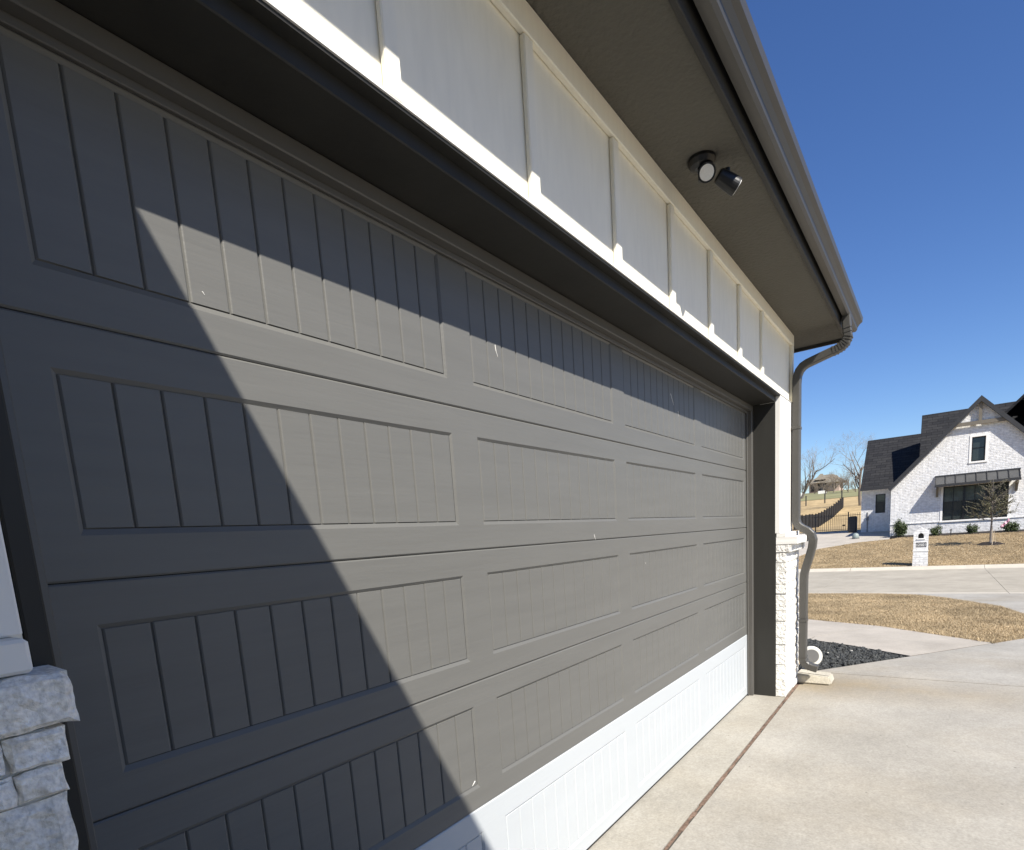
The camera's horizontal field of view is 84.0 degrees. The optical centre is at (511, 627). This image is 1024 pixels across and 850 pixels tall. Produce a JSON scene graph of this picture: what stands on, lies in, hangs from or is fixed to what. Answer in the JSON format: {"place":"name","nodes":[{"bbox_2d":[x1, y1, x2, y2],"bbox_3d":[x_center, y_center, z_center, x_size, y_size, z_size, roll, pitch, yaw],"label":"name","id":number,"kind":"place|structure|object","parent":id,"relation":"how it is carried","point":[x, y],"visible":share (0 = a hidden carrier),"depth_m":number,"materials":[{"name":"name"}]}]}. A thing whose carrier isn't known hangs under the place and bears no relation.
{"place":"outdoors","nodes":[
{"label":"outdoors","id":0,"kind":"place"},
{"bbox_2d":[589,683,796,849],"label":"garage apron","id":1,"kind":"object","parent":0,"point":[656,816],"depth_m":3.43,"materials":[{"name":"concrete"}]},
{"bbox_2d":[801,489,861,500],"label":"green field","id":2,"kind":"structure","parent":0,"point":[831,494],"depth_m":128.93,"materials":[{"name":"green plant"}]},
{"bbox_2d":[801,480,810,492],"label":"bare bush","id":3,"kind":"object","parent":2,"relation":"on","point":[803,488],"visible":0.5,"depth_m":151.49,"materials":[{"name":"brown plant"}]},
{"bbox_2d":[810,480,818,493],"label":"bare bush","id":4,"kind":"object","parent":2,"relation":"on","point":[814,485],"visible":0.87,"depth_m":153.96,"materials":[{"name":"brown plant"}]},
{"bbox_2d":[801,443,843,498],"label":"bare tree","id":5,"kind":"object","parent":2,"relation":"on","point":[809,481],"visible":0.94,"depth_m":127.65,"materials":[{"name":"brown plant"}]},
{"bbox_2d":[816,476,831,490],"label":"bare bush","id":6,"kind":"object","parent":2,"relation":"on","point":[823,482],"visible":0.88,"depth_m":148.39,"materials":[{"name":"brown plant"}]},
{"bbox_2d":[824,481,834,492],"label":"bare bush","id":7,"kind":"object","parent":2,"relation":"on","point":[826,489],"visible":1,"depth_m":141.66,"materials":[{"name":"brown plant"}]},
{"bbox_2d":[826,472,839,492],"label":"bare bush","id":8,"kind":"object","parent":2,"relation":"on","point":[833,480],"visible":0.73,"depth_m":144.49,"materials":[{"name":"brown plant"}]},
{"bbox_2d":[831,469,848,490],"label":"bare bush","id":9,"kind":"object","parent":2,"relation":"on","point":[836,477],"visible":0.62,"depth_m":140.58,"materials":[{"name":"brown plant"}]},
{"bbox_2d":[838,474,851,491],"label":"bare bush","id":10,"kind":"object","parent":2,"relation":"on","point":[846,479],"visible":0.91,"depth_m":135.63,"materials":[{"name":"brown plant"}]},
{"bbox_2d":[846,467,861,491],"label":"bare bush","id":11,"kind":"object","parent":2,"relation":"on","point":[850,485],"visible":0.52,"depth_m":131.61,"materials":[{"name":"brown plant"}]},
{"bbox_2d":[799,530,890,555],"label":"driveway","id":12,"kind":"structure","parent":0,"point":[828,539],"depth_m":32.64,"materials":[{"name":"concrete"}]},
{"bbox_2d":[848,516,856,532],"bbox_3d":[21.859,-6.623,36.452,0.430,1.030,0.818,2,11,36],"label":"condenser unit","id":13,"kind":"object","parent":12,"relation":"on","point":[852,524],"visible":0.99,"depth_m":36.16,"materials":[{"name":"metal"}]},
{"bbox_2d":[852,533,858,538],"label":"utility dome","id":14,"kind":"structure","parent":12,"relation":"on","point":[855,535],"depth_m":32.16,"materials":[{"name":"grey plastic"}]},
{"bbox_2d":[667,593,1023,849],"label":"driveway","id":15,"kind":"structure","parent":0,"point":[922,752],"depth_m":3.51,"materials":[{"name":"concrete"}]},
{"bbox_2d":[664,683,799,849],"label":"expansion joint","id":16,"kind":"object","parent":15,"relation":"on","point":[693,814],"visible":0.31,"depth_m":3.50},
{"bbox_2d":[803,646,822,669],"bbox_3d":[2.944,0.339,5.620,0.196,0.342,0.187,-1,9,17],"label":"drain outlet","id":17,"kind":"object","parent":15,"relation":"on","point":[815,655],"visible":0.47,"depth_m":5.52,"materials":[{"name":"white plastic"}]},
{"bbox_2d":[797,669,833,684],"bbox_3d":[2.888,0.465,5.417,0.297,0.092,0.236,2,11,36],"label":"splash block","id":18,"kind":"object","parent":15,"relation":"on","point":[817,677],"depth_m":5.35,"materials":[{"name":"concrete"}]},
{"bbox_2d":[798,638,904,670],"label":"gravel","id":19,"kind":"structure","parent":0,"point":[847,656],"depth_m":6.47,"materials":[{"name":"black gravel"}]},
{"bbox_2d":[746,0,1023,493],"label":"sky","id":20,"kind":"structure","parent":0,"point":[906,117],"materials":[{"name":"blue"}]},
{"bbox_2d":[792,489,984,566],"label":"ground","id":21,"kind":"structure","parent":0,"point":[852,507],"depth_m":94.90,"materials":[{"name":"beige plant"}]},
{"bbox_2d":[0,0,862,849],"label":"garage house","id":22,"kind":"structure","parent":21,"relation":"on","point":[400,424],"depth_m":1.61,"materials":[{"name":"wood"}]},
{"bbox_2d":[0,24,747,849],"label":"garage door","id":23,"kind":"structure","parent":22,"relation":"in","point":[350,538],"depth_m":1.52,"materials":[{"name":"grey metal"}]},
{"bbox_2d":[687,150,741,196],"bbox_3d":[0.894,-1.988,2.517,0.226,0.162,0.119,-4,9,-2],"label":"flood light","id":24,"kind":"object","parent":22,"relation":"attached to","point":[702,166],"visible":1,"depth_m":2.48,"materials":[{"name":"black metal"}]},
{"bbox_2d":[793,497,843,529],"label":"board fence","id":25,"kind":"object","parent":21,"relation":"on","point":[836,508],"visible":0.55,"depth_m":79.71,"materials":[{"name":"brown wood"}]},
{"bbox_2d":[806,474,844,492],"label":"hilltop house","id":26,"kind":"structure","parent":21,"relation":"on","point":[819,477],"depth_m":163.51,"materials":[{"name":"brown brick"}]},
{"bbox_2d":[797,512,860,532],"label":"iron fence","id":27,"kind":"object","parent":21,"relation":"on","point":[830,516],"visible":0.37,"depth_m":40.86,"materials":[{"name":"black metal"}]},
{"bbox_2d":[824,432,875,505],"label":"bare tree","id":28,"kind":"object","parent":21,"relation":"on","point":[859,473],"visible":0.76,"depth_m":96.59,"materials":[{"name":"brown plant"}]},
{"bbox_2d":[860,394,1023,535],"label":"brick house","id":29,"kind":"structure","parent":21,"relation":"on","point":[939,468],"depth_m":29.94,"materials":[{"name":"white brick"}]},
{"bbox_2d":[875,494,885,512],"bbox_3d":[22.599,-7.613,34.852,0.510,1.130,0.080,2,11,36],"label":"window","id":30,"kind":"structure","parent":29,"relation":"in","point":[880,498],"depth_m":34.85,"materials":[{"name":"black glass"}]},
{"bbox_2d":[942,481,1008,520],"bbox_3d":[23.938,-6.523,29.416,2.620,1.760,0.090,2,11,36],"label":"window","id":31,"kind":"structure","parent":29,"relation":"in","point":[954,497],"depth_m":29.58,"materials":[{"name":"black glass"}]},
{"bbox_2d":[971,436,985,461],"bbox_3d":[23.795,-9.120,28.996,0.550,1.210,0.080,2,11,36],"label":"window","id":32,"kind":"structure","parent":29,"relation":"in","point":[978,443],"depth_m":28.99,"materials":[{"name":"black glass"}]},
{"bbox_2d":[890,529,1023,538],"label":"flower bed","id":33,"kind":"object","parent":21,"relation":"on","point":[963,533],"visible":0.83,"depth_m":29.35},
{"bbox_2d":[891,518,908,536],"bbox_3d":[21.026,-5.428,30.810,0.814,1.071,1.036,2,11,36],"label":"shrub","id":34,"kind":"object","parent":33,"relation":"on","point":[899,529],"visible":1,"depth_m":30.64,"materials":[{"name":"green plant"}]},
{"bbox_2d":[928,523,942,534],"bbox_3d":[22.253,-5.133,29.867,0.645,0.696,0.818,2,11,36],"label":"shrub","id":35,"kind":"object","parent":33,"relation":"on","point":[934,531],"visible":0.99,"depth_m":29.73,"materials":[{"name":"green plant"}]},
{"bbox_2d":[965,523,979,532],"bbox_3d":[23.467,-5.049,28.974,0.642,0.590,0.580,2,11,36],"label":"shrub","id":36,"kind":"object","parent":33,"relation":"on","point":[971,528],"visible":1,"depth_m":28.92,"materials":[{"name":"green plant"}]},
{"bbox_2d":[998,519,1019,531],"bbox_3d":[24.697,-5.016,28.122,0.722,0.736,0.740,-5,9,-10],"label":"shrub","id":37,"kind":"object","parent":33,"relation":"on","point":[1010,526],"visible":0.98,"depth_m":28.02,"materials":[{"name":"green plant"}]},
{"bbox_2d":[798,619,991,656],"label":"walkway","id":38,"kind":"structure","parent":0,"point":[906,643],"depth_m":7.57,"materials":[{"name":"concrete"}]},
{"bbox_2d":[798,568,1023,592],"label":"street","id":39,"kind":"structure","parent":0,"point":[967,580],"depth_m":16.93,"materials":[{"name":"concrete"}]},
{"bbox_2d":[799,564,1023,571],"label":"kerb","id":40,"kind":"structure","parent":39,"relation":"on","point":[923,567],"depth_m":20.65,"materials":[{"name":"concrete"}]},
{"bbox_2d":[812,592,1023,593],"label":"kerb","id":41,"kind":"structure","parent":39,"relation":"on","point":[954,593],"depth_m":13.71,"materials":[{"name":"concrete"}]},
{"bbox_2d":[798,531,1023,568],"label":"lawn","id":42,"kind":"structure","parent":0,"point":[967,563],"depth_m":23.61,"materials":[{"name":"plant"}]},
{"bbox_2d":[912,527,928,565],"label":"mailbox pillar","id":43,"kind":"structure","parent":42,"relation":"on","point":[920,546],"depth_m":20.77,"materials":[{"name":"white brick"}]},
{"bbox_2d":[976,542,1003,545],"bbox_3d":[20.570,-3.614,24.407,1.047,0.161,1.002,2,11,36],"label":"mulch ring","id":44,"kind":"object","parent":42,"relation":"on","point":[989,544],"visible":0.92,"depth_m":24.22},
{"bbox_2d":[963,479,1018,542],"bbox_3d":[20.420,-4.914,24.304,1.874,2.801,1.702,2,11,36],"label":"young tree","id":45,"kind":"object","parent":42,"relation":"on","point":[990,510],"visible":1,"depth_m":24.08,"materials":[{"name":"brown plant"}]},
{"bbox_2d":[798,592,1023,643],"bbox_3d":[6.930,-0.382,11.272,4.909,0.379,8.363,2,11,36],"label":"dry grass","id":46,"kind":"structure","parent":0,"point":[931,613],"depth_m":9.97,"materials":[{"name":"plant"}]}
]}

